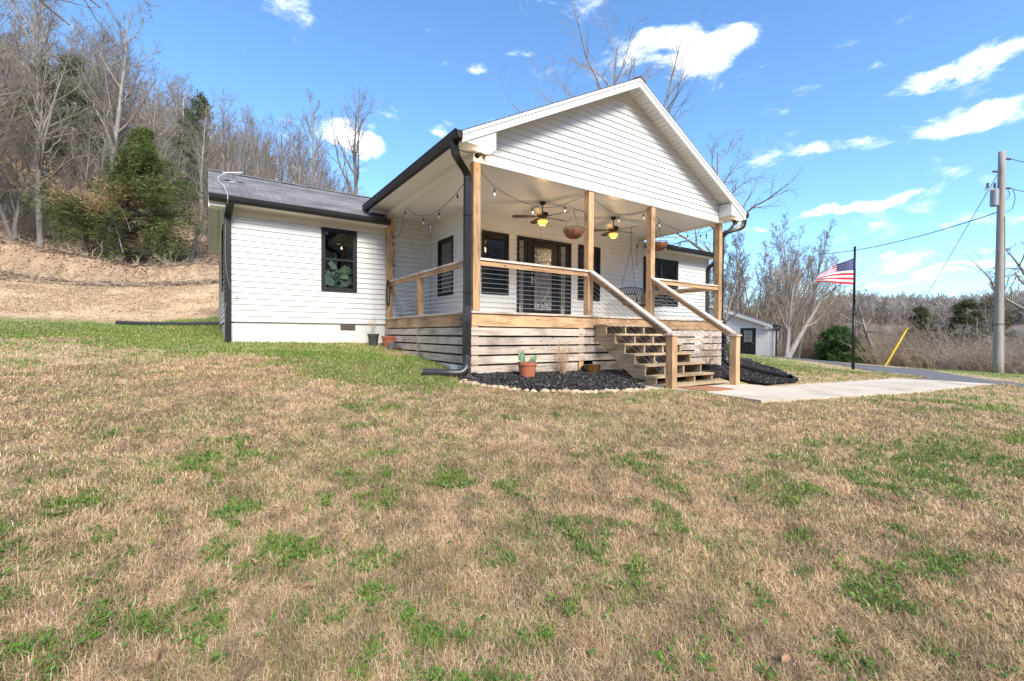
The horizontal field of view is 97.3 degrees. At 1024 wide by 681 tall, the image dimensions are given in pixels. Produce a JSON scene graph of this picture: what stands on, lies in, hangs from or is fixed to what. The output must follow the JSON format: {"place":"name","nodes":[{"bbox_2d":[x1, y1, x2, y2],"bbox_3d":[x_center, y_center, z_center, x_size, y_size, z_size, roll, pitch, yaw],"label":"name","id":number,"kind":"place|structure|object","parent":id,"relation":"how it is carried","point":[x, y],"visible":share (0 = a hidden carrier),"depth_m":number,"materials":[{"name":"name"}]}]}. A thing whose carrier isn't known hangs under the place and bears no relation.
{"place":"outdoors","nodes":[
{"label":"outdoors","id":0,"kind":"place"},
{"bbox_2d":[0,120,1023,680],"bbox_3d":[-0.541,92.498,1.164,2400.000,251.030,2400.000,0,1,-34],"label":"ground","id":1,"kind":"structure","parent":0,"point":[36,258],"depth_m":3.43,"materials":[{"name":"beige plant"}]},
{"bbox_2d":[0,8,31,90],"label":"bare tree","id":2,"kind":"object","parent":1,"relation":"on","point":[7,69],"visible":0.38,"depth_m":33.95,"materials":[{"name":"grey plant"}]},
{"bbox_2d":[0,70,40,171],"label":"bare tree","id":3,"kind":"object","parent":1,"relation":"on","point":[7,125],"visible":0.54,"depth_m":24.20,"materials":[{"name":"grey plant"}]},
{"bbox_2d":[0,0,45,157],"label":"bare tree","id":4,"kind":"object","parent":1,"relation":"on","point":[3,81],"visible":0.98,"depth_m":20.38,"materials":[{"name":"grey plant"}]},
{"bbox_2d":[0,15,53,107],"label":"bare tree","id":5,"kind":"object","parent":1,"relation":"on","point":[16,34],"visible":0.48,"depth_m":30.46,"materials":[{"name":"grey plant"}]},
{"bbox_2d":[0,118,60,239],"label":"bare tree","id":6,"kind":"object","parent":1,"relation":"on","point":[15,205],"visible":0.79,"depth_m":22.11,"materials":[{"name":"grey plant"}]},
{"bbox_2d":[0,0,68,63],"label":"bare tree","id":7,"kind":"object","parent":1,"relation":"on","point":[35,6],"visible":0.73,"depth_m":32.77,"materials":[{"name":"grey plant"}]},
{"bbox_2d":[4,91,68,229],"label":"bare tree","id":8,"kind":"object","parent":1,"relation":"on","point":[37,156],"visible":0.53,"depth_m":24.68,"materials":[{"name":"grey plant"}]},
{"bbox_2d":[0,57,73,158],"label":"tree","id":9,"kind":"object","parent":1,"relation":"on","point":[30,103],"visible":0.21,"depth_m":29.47,"materials":[{"name":"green plant"}]},
{"bbox_2d":[0,0,83,175],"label":"bare tree","id":10,"kind":"object","parent":1,"relation":"on","point":[39,35],"visible":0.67,"depth_m":28.56,"materials":[{"name":"grey plant"}]},
{"bbox_2d":[6,0,80,56],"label":"bare tree","id":11,"kind":"object","parent":1,"relation":"on","point":[43,7],"visible":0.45,"depth_m":42.62,"materials":[{"name":"grey plant"}]},
{"bbox_2d":[10,31,83,198],"bbox_3d":[-27.894,-13.389,27.420,2.890,10.467,3.698,1,1,42],"label":"bare tree","id":12,"kind":"object","parent":1,"relation":"on","point":[43,105],"visible":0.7,"depth_m":27.03,"materials":[{"name":"grey plant"}]},
{"bbox_2d":[25,8,87,138],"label":"bare tree","id":13,"kind":"object","parent":1,"relation":"on","point":[67,42],"visible":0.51,"depth_m":39.31,"materials":[{"name":"grey plant"}]},
{"bbox_2d":[0,38,121,247],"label":"bare tree","id":14,"kind":"object","parent":1,"relation":"on","point":[39,216],"visible":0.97,"depth_m":22.35,"materials":[{"name":"grey plant"}]},
{"bbox_2d":[19,53,109,189],"bbox_3d":[-28.732,-13.957,28.630,5.756,8.945,4.592,0,1,-34],"label":"cedar tree","id":15,"kind":"object","parent":1,"relation":"on","point":[72,97],"visible":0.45,"depth_m":28.61,"materials":[{"name":"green plant"}]},
{"bbox_2d":[0,0,157,79],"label":"bare tree","id":16,"kind":"object","parent":1,"relation":"on","point":[49,8],"visible":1,"depth_m":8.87,"materials":[{"name":"grey plant"}]},
{"bbox_2d":[54,105,115,255],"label":"bare tree","id":17,"kind":"object","parent":1,"relation":"on","point":[86,179],"visible":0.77,"depth_m":24.30,"materials":[{"name":"grey plant"}]},
{"bbox_2d":[27,8,142,200],"bbox_3d":[-27.360,-15.338,29.982,5.323,12.195,6.807,0,1,-23],"label":"bare tree","id":18,"kind":"object","parent":1,"relation":"on","point":[96,75],"visible":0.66,"depth_m":29.89,"materials":[{"name":"grey plant"}]},
{"bbox_2d":[72,113,121,241],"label":"bare tree","id":19,"kind":"object","parent":1,"relation":"on","point":[108,147],"visible":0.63,"depth_m":26.30,"materials":[{"name":"grey plant"}]},
{"bbox_2d":[53,21,147,120],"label":"bare tree","id":20,"kind":"object","parent":1,"relation":"on","point":[111,62],"visible":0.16,"depth_m":40.38,"materials":[{"name":"grey plant"}]},
{"bbox_2d":[0,125,207,264],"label":"cedar tree","id":21,"kind":"object","parent":1,"relation":"on","point":[142,159],"visible":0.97,"depth_m":23.48,"materials":[{"name":"green plant"}]},
{"bbox_2d":[79,44,135,182],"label":"bare tree","id":22,"kind":"object","parent":1,"relation":"on","point":[101,90],"visible":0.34,"depth_m":31.66,"materials":[{"name":"grey plant"}]},
{"bbox_2d":[0,277,218,317],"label":"straw","id":23,"kind":"object","parent":1,"relation":"on","point":[87,302],"visible":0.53,"depth_m":16.98,"materials":[{"name":"beige plant"}]},
{"bbox_2d":[0,191,218,286],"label":"leaf litter","id":24,"kind":"object","parent":1,"relation":"on","point":[52,250],"visible":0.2,"depth_m":21.82,"materials":[{"name":"brown dry leaves"}]},
{"bbox_2d":[0,219,218,298],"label":"fallen branches","id":25,"kind":"object","parent":1,"relation":"on","point":[66,274],"visible":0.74,"depth_m":20.40,"materials":[{"name":"brown plant"}]},
{"bbox_2d":[59,22,159,200],"bbox_3d":[-24.882,-13.250,28.184,4.837,11.684,6.080,0,1,-40],"label":"bare tree","id":26,"kind":"object","parent":1,"relation":"on","point":[114,106],"visible":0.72,"depth_m":28.08,"materials":[{"name":"grey plant"}]},
{"bbox_2d":[84,16,146,149],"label":"bare tree","id":27,"kind":"object","parent":1,"relation":"on","point":[116,52],"visible":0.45,"depth_m":39.07,"materials":[{"name":"grey plant"}]},
{"bbox_2d":[83,71,164,160],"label":"bare tree","id":28,"kind":"object","parent":1,"relation":"on","point":[125,109],"visible":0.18,"depth_m":34.54,"materials":[{"name":"grey plant"}]},
{"bbox_2d":[52,0,196,233],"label":"bare tree","id":29,"kind":"object","parent":1,"relation":"on","point":[117,130],"visible":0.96,"depth_m":27.33,"materials":[{"name":"grey plant"}]},
{"bbox_2d":[0,74,251,256],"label":"underbrush","id":30,"kind":"object","parent":1,"relation":"on","point":[59,186],"visible":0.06,"depth_m":28.33,"materials":[{"name":"plant"}]},
{"bbox_2d":[123,60,176,128],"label":"bare tree","id":31,"kind":"object","parent":1,"relation":"on","point":[150,79],"visible":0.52,"depth_m":43.96,"materials":[{"name":"grey plant"}]},
{"bbox_2d":[124,78,177,186],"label":"bare tree","id":32,"kind":"object","parent":1,"relation":"on","point":[148,108],"visible":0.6,"depth_m":33.23,"materials":[{"name":"grey plant"}]},
{"bbox_2d":[120,90,185,240],"bbox_3d":[-22.372,-10.884,27.954,2.907,9.823,3.752,0,1,-5],"label":"bare tree","id":33,"kind":"object","parent":1,"relation":"on","point":[162,145],"visible":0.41,"depth_m":28.44,"materials":[{"name":"grey plant"}]},
{"bbox_2d":[119,83,195,258],"bbox_3d":[-21.043,-9.969,27.160,3.056,10.497,3.946,1,1,41],"label":"bare tree","id":34,"kind":"object","parent":1,"relation":"on","point":[148,113],"visible":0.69,"depth_m":27.04,"materials":[{"name":"grey plant"}]},
{"bbox_2d":[139,138,190,212],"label":"bare tree","id":35,"kind":"object","parent":1,"relation":"on","point":[180,149],"visible":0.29,"depth_m":31.09,"materials":[{"name":"grey plant"}]},
{"bbox_2d":[115,321,223,325],"bbox_3d":[-10.738,-0.533,14.189,3.254,0.165,0.155,0,1,-3],"label":"drain pipe","id":36,"kind":"object","parent":1,"relation":"on","point":[162,323],"visible":0.8,"depth_m":14.13,"materials":[{"name":"black plastic"}]},
{"bbox_2d":[157,71,209,191],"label":"bare tree","id":37,"kind":"object","parent":1,"relation":"on","point":[186,94],"visible":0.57,"depth_m":37.66,"materials":[{"name":"grey plant"}]},
{"bbox_2d":[160,89,214,206],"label":"cedar tree","id":38,"kind":"object","parent":1,"relation":"on","point":[199,107],"visible":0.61,"depth_m":34.68,"materials":[{"name":"green plant"}]},
{"bbox_2d":[161,120,229,261],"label":"bare tree","id":39,"kind":"object","parent":1,"relation":"on","point":[194,243],"visible":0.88,"depth_m":27.58,"materials":[{"name":"grey plant"}]},
{"bbox_2d":[183,92,221,234],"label":"bare tree","id":40,"kind":"object","parent":1,"relation":"on","point":[204,132],"visible":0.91,"depth_m":31.04,"materials":[{"name":"grey plant"}]},
{"bbox_2d":[170,87,251,176],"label":"bare tree","id":41,"kind":"object","parent":1,"relation":"on","point":[223,122],"visible":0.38,"depth_m":44.94,"materials":[{"name":"grey plant"}]},
{"bbox_2d":[0,17,430,258],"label":"wood","id":42,"kind":"object","parent":1,"relation":"on","point":[198,131],"visible":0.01,"depth_m":60.65,"materials":[{"name":"brown plant"}]},
{"bbox_2d":[205,110,246,171],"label":"bare tree","id":43,"kind":"object","parent":1,"relation":"on","point":[227,145],"visible":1,"depth_m":35.24,"materials":[{"name":"grey plant"}]},
{"bbox_2d":[204,126,265,177],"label":"bare tree","id":44,"kind":"object","parent":1,"relation":"on","point":[244,170],"visible":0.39,"depth_m":44.98,"materials":[{"name":"grey plant"}]},
{"bbox_2d":[225,100,264,173],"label":"bare tree","id":45,"kind":"object","parent":1,"relation":"on","point":[242,149],"visible":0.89,"depth_m":41.17,"materials":[{"name":"grey plant"}]},
{"bbox_2d":[231,109,276,176],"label":"bare tree","id":46,"kind":"object","parent":1,"relation":"on","point":[257,158],"visible":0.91,"depth_m":41.26,"materials":[{"name":"grey plant"}]},
{"bbox_2d":[261,111,312,181],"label":"bare tree","id":47,"kind":"object","parent":1,"relation":"on","point":[279,157],"visible":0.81,"depth_m":42.67,"materials":[{"name":"grey plant"}]},
{"bbox_2d":[277,120,310,183],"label":"bare tree","id":48,"kind":"object","parent":1,"relation":"on","point":[288,145],"visible":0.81,"depth_m":39.97,"materials":[{"name":"grey plant"}]},
{"bbox_2d":[281,116,323,184],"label":"bare tree","id":49,"kind":"object","parent":1,"relation":"on","point":[300,163],"visible":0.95,"depth_m":36.26,"materials":[{"name":"grey plant"}]},
{"bbox_2d":[294,89,333,186],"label":"bare tree","id":50,"kind":"object","parent":1,"relation":"on","point":[316,151],"visible":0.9,"depth_m":48.32,"materials":[{"name":"grey plant"}]},
{"bbox_2d":[297,141,330,188],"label":"bare tree","id":51,"kind":"object","parent":1,"relation":"on","point":[324,171],"visible":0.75,"depth_m":30.50,"materials":[{"name":"grey plant"}]},
{"bbox_2d":[311,83,387,194],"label":"bare tree","id":52,"kind":"object","parent":1,"relation":"on","point":[356,167],"visible":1,"depth_m":44.36,"materials":[{"name":"grey plant"}]},
{"bbox_2d":[422,356,469,376],"bbox_3d":[-1.085,0.425,7.454,0.797,0.354,0.207,0,1,-9],"label":"drain pipe","id":53,"kind":"object","parent":1,"relation":"on","point":[464,369],"visible":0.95,"depth_m":7.39,"materials":[{"name":"black plastic"}]},
{"bbox_2d":[207,75,748,388],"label":"house","id":54,"kind":"structure","parent":1,"relation":"on","point":[500,284],"depth_m":10.13,"materials":[{"name":"white plastic"}]},
{"bbox_2d":[325,253,352,287],"bbox_3d":[-4.368,-1.552,11.259,0.928,1.254,0.459,0,1,-34],"label":"houseplant","id":55,"kind":"object","parent":54,"relation":"on","point":[341,274],"visible":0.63,"depth_m":11.23,"materials":[{"name":"green plant"}]},
{"bbox_2d":[321,227,356,292],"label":"window","id":56,"kind":"structure","parent":54,"relation":"in","point":[341,242],"depth_m":11.68,"materials":[{"name":"black glass"}]},
{"bbox_2d":[437,235,453,296],"bbox_3d":[-1.658,-1.841,11.330,0.078,1.440,0.860,0,1,-34],"label":"window","id":57,"kind":"structure","parent":54,"relation":"in","point":[445,246],"depth_m":11.38,"materials":[{"name":"black glass"}]},
{"bbox_2d":[481,230,508,294],"bbox_3d":[-0.541,-1.874,11.130,1.010,1.745,0.538,0,1,-34],"label":"window","id":58,"kind":"structure","parent":54,"relation":"in","point":[495,245],"depth_m":11.40,"materials":[{"name":"black glass"}]},
{"bbox_2d":[512,201,567,243],"bbox_3d":[0.720,-2.628,10.104,1.262,0.926,1.305,0,1,-34],"label":"ceiling fan","id":59,"kind":"object","parent":54,"relation":"hanging from","point":[541,220],"visible":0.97,"depth_m":10.02,"materials":[{"name":"brown wood"}]},
{"bbox_2d":[530,241,557,313],"bbox_3d":[0.845,-1.569,11.767,0.910,1.975,0.109,0,1,-34],"label":"front door","id":60,"kind":"structure","parent":54,"relation":"in","point":[545,253],"depth_m":11.78,"materials":[{"name":"black paint"}]},
{"bbox_2d":[577,244,600,300],"bbox_3d":[2.026,-1.888,12.858,1.080,1.760,0.538,0,1,-34],"label":"window","id":61,"kind":"structure","parent":54,"relation":"in","point":[597,251],"depth_m":12.87,"materials":[{"name":"black glass"}]},
{"bbox_2d":[594,217,636,239],"bbox_3d":[2.592,-2.632,11.341,1.272,0.926,1.302,0,1,-34],"label":"ceiling fan","id":62,"kind":"object","parent":54,"relation":"hanging from","point":[612,233],"visible":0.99,"depth_m":11.27,"materials":[{"name":"brown wood"}]},
{"bbox_2d":[619,247,667,306],"bbox_3d":[3.698,-2.037,12.630,1.310,2.134,0.646,0,1,-34],"label":"porch swing","id":63,"kind":"object","parent":54,"relation":"hanging from","point":[635,293],"visible":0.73,"depth_m":12.75,"materials":[{"name":"brown metal"}]},
{"bbox_2d":[643,256,678,306],"bbox_3d":[4.626,-1.861,14.610,1.950,1.735,0.538,0,1,-34],"label":"window","id":64,"kind":"structure","parent":54,"relation":"in","point":[666,268],"depth_m":15.03,"materials":[{"name":"black glass"}]},
{"bbox_2d":[0,313,1023,680],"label":"dry grass","id":65,"kind":"structure","parent":1,"relation":"on","point":[134,587],"depth_m":2.62,"materials":[{"name":"beige plant"}]},
{"bbox_2d":[0,314,1023,680],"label":"green grass","id":66,"kind":"structure","parent":1,"relation":"on","point":[284,352],"depth_m":3.10,"materials":[{"name":"plant"}]},
{"bbox_2d":[458,369,722,390],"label":"mulch","id":67,"kind":"object","parent":1,"relation":"on","point":[583,380],"visible":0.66,"depth_m":7.55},
{"bbox_2d":[517,350,536,376],"bbox_3d":[0.266,0.412,7.853,0.349,0.483,0.349,0,1,-2],"label":"flower pot","id":68,"kind":"object","parent":67,"relation":"on","point":[527,368],"visible":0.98,"depth_m":7.74,"materials":[{"name":"ceramic"}]},
{"bbox_2d":[547,336,578,373],"bbox_3d":[1.032,0.289,8.543,0.725,0.735,0.609,0,1,-34],"label":"bare shrub","id":69,"kind":"object","parent":67,"relation":"on","point":[561,367],"visible":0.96,"depth_m":8.51,"materials":[{"name":"beige plant"}]},
{"bbox_2d":[482,0,727,139],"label":"bare tree","id":70,"kind":"object","parent":1,"relation":"on","point":[591,69],"visible":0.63,"depth_m":26.58,"materials":[{"name":"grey plant"}]},
{"bbox_2d":[655,128,804,317],"bbox_3d":[11.081,-5.543,26.485,6.946,13.513,9.350,0,1,-4],"label":"bare tree","id":71,"kind":"object","parent":1,"relation":"on","point":[732,226],"visible":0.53,"depth_m":25.12,"materials":[{"name":"grey plant"}]},
{"bbox_2d":[709,268,752,321],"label":"bare tree","id":72,"kind":"object","parent":1,"relation":"on","point":[732,299],"visible":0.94,"depth_m":36.32,"materials":[{"name":"grey plant"}]},
{"bbox_2d":[724,225,751,311],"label":"bare tree","id":73,"kind":"object","parent":1,"relation":"on","point":[736,261],"visible":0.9,"depth_m":48.61,"materials":[{"name":"grey plant"}]},
{"bbox_2d":[709,304,781,355],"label":"garage","id":74,"kind":"structure","parent":1,"relation":"on","point":[758,337],"depth_m":36.82,"materials":[{"name":"white plastic"}]},
{"bbox_2d":[695,356,798,383],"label":"mulch","id":75,"kind":"object","parent":1,"relation":"on","point":[746,375],"visible":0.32,"depth_m":10.06,"materials":[{"name":"black wood"}]},
{"bbox_2d":[722,351,792,378],"bbox_3d":[5.827,0.563,10.808,0.244,0.558,2.444,0,1,-7],"label":"drain pipe","id":76,"kind":"object","parent":75,"relation":"on","point":[762,370],"visible":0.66,"depth_m":10.68,"materials":[{"name":"black plastic"}]},
{"bbox_2d":[749,241,773,318],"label":"bare tree","id":77,"kind":"object","parent":1,"relation":"on","point":[759,301],"visible":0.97,"depth_m":45.69,"materials":[{"name":"grey plant"}]},
{"bbox_2d":[751,236,781,320],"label":"bare tree","id":78,"kind":"object","parent":1,"relation":"on","point":[766,305],"visible":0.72,"depth_m":48.60,"materials":[{"name":"grey plant"}]},
{"bbox_2d":[741,263,804,351],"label":"bare tree","id":79,"kind":"object","parent":1,"relation":"on","point":[772,308],"visible":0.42,"depth_m":47.00,"materials":[{"name":"grey plant"}]},
{"bbox_2d":[766,212,800,350],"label":"bare tree","id":80,"kind":"object","parent":1,"relation":"on","point":[785,257],"visible":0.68,"depth_m":45.42,"materials":[{"name":"grey plant"}]},
{"bbox_2d":[759,221,807,341],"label":"bare tree","id":81,"kind":"object","parent":1,"relation":"on","point":[779,254],"visible":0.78,"depth_m":40.46,"materials":[{"name":"grey plant"}]},
{"bbox_2d":[781,224,811,332],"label":"bare tree","id":82,"kind":"object","parent":1,"relation":"on","point":[804,251],"visible":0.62,"depth_m":38.12,"materials":[{"name":"grey plant"}]},
{"bbox_2d":[768,267,826,343],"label":"bare tree","id":83,"kind":"object","parent":1,"relation":"on","point":[784,313],"visible":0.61,"depth_m":37.20,"materials":[{"name":"grey plant"}]},
{"bbox_2d":[765,250,858,357],"bbox_3d":[21.770,-2.425,32.961,6.508,8.447,4.229,0,1,-2],"label":"bare tree","id":84,"kind":"object","parent":1,"relation":"on","point":[789,351],"visible":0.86,"depth_m":33.23,"materials":[{"name":"grey plant"}]},
{"bbox_2d":[785,277,843,359],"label":"bare tree","id":85,"kind":"object","parent":1,"relation":"on","point":[816,311],"visible":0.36,"depth_m":36.07,"materials":[{"name":"grey plant"}]},
{"bbox_2d":[796,219,837,357],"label":"bare tree","id":86,"kind":"object","parent":1,"relation":"on","point":[827,236],"visible":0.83,"depth_m":34.34,"materials":[{"name":"grey plant"}]},
{"bbox_2d":[644,378,996,403],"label":"walkway","id":87,"kind":"structure","parent":1,"relation":"on","point":[766,394],"depth_m":8.29,"materials":[{"name":"concrete"}]},
{"bbox_2d":[777,318,886,363],"bbox_3d":[24.285,0.772,44.167,17.042,6.328,24.836,1,1,12],"label":"underbrush","id":88,"kind":"object","parent":1,"relation":"on","point":[808,349],"visible":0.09,"depth_m":36.02,"materials":[{"name":"brown plant"}]},
{"bbox_2d":[812,324,869,363],"bbox_3d":[23.238,0.537,32.133,3.663,3.578,3.401,1,1,27],"label":"cedar shrub","id":89,"kind":"object","parent":1,"relation":"on","point":[830,347],"visible":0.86,"depth_m":31.63,"materials":[{"name":"green plant"}]},
{"bbox_2d":[851,246,855,369],"bbox_3d":[13.904,-1.265,18.334,0.136,5.115,0.136,0,1,-34],"label":"flagpole","id":90,"kind":"object","parent":1,"relation":"on","point":[853,318],"visible":0.94,"depth_m":18.30,"materials":[{"name":"black metal"}]},
{"bbox_2d":[814,258,853,284],"bbox_3d":[13.101,-2.813,18.368,1.530,1.090,0.342,0,1,3],"label":"flag","id":91,"kind":"object","parent":90,"relation":"attached to","point":[841,273],"visible":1,"depth_m":18.31,"materials":[{"name":"multicoloured fabric"}]},
{"bbox_2d":[822,284,902,364],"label":"bare tree","id":92,"kind":"object","parent":1,"relation":"on","point":[866,336],"visible":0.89,"depth_m":32.05,"materials":[{"name":"brown plant"}]},
{"bbox_2d":[726,285,1023,325],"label":"wood","id":93,"kind":"object","parent":1,"relation":"on","point":[896,305],"visible":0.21,"depth_m":299.77,"materials":[{"name":"brown plant"}]},
{"bbox_2d":[773,296,1022,368],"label":"underbrush","id":94,"kind":"object","parent":1,"relation":"on","point":[905,326],"visible":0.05,"depth_m":33.73,"materials":[{"name":"brown plant"}]},
{"bbox_2d":[899,306,942,354],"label":"cedar tree","id":95,"kind":"object","parent":1,"relation":"on","point":[924,313],"visible":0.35,"depth_m":34.45,"materials":[{"name":"green plant"}]},
{"bbox_2d":[820,314,1023,373],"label":"underbrush","id":96,"kind":"object","parent":1,"relation":"on","point":[912,359],"visible":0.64,"depth_m":29.48,"materials":[{"name":"brown plant"}]},
{"bbox_2d":[896,313,1023,373],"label":"underbrush","id":97,"kind":"object","parent":1,"relation":"on","point":[962,366],"visible":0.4,"depth_m":28.11,"materials":[{"name":"brown plant"}]},
{"bbox_2d":[938,297,992,348],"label":"cedar tree","id":98,"kind":"object","parent":1,"relation":"on","point":[960,306],"visible":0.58,"depth_m":33.52,"materials":[{"name":"green plant"}]},
{"bbox_2d":[932,312,1019,365],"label":"bare tree","id":99,"kind":"object","parent":1,"relation":"on","point":[973,333],"visible":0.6,"depth_m":29.95,"materials":[{"name":"brown plant"}]},
{"bbox_2d":[965,241,1023,325],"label":"bare tree","id":100,"kind":"object","parent":1,"relation":"on","point":[1019,279],"visible":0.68,"depth_m":28.41,"materials":[{"name":"brown plant"}]},
{"bbox_2d":[974,294,1019,346],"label":"cedar tree","id":101,"kind":"object","parent":1,"relation":"on","point":[1008,325],"visible":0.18,"depth_m":34.99,"materials":[{"name":"green plant"}]},
{"bbox_2d":[985,150,1014,372],"bbox_3d":[21.877,-3.357,20.174,1.346,10.242,0.469,0,1,-1],"label":"utility pole","id":102,"kind":"object","parent":1,"relation":"on","point":[998,198],"visible":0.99,"depth_m":20.11,"materials":[{"name":"grey wood"}]},
{"bbox_2d":[0,0,1023,306],"label":"sky","id":103,"kind":"structure","parent":0,"point":[897,116],"materials":[{"name":"blue"}]},
{"bbox_2d":[759,355,1023,385],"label":"driveway","id":104,"kind":"structure","parent":0,"point":[939,376],"depth_m":17.79,"materials":[{"name":"grey asphalt"}]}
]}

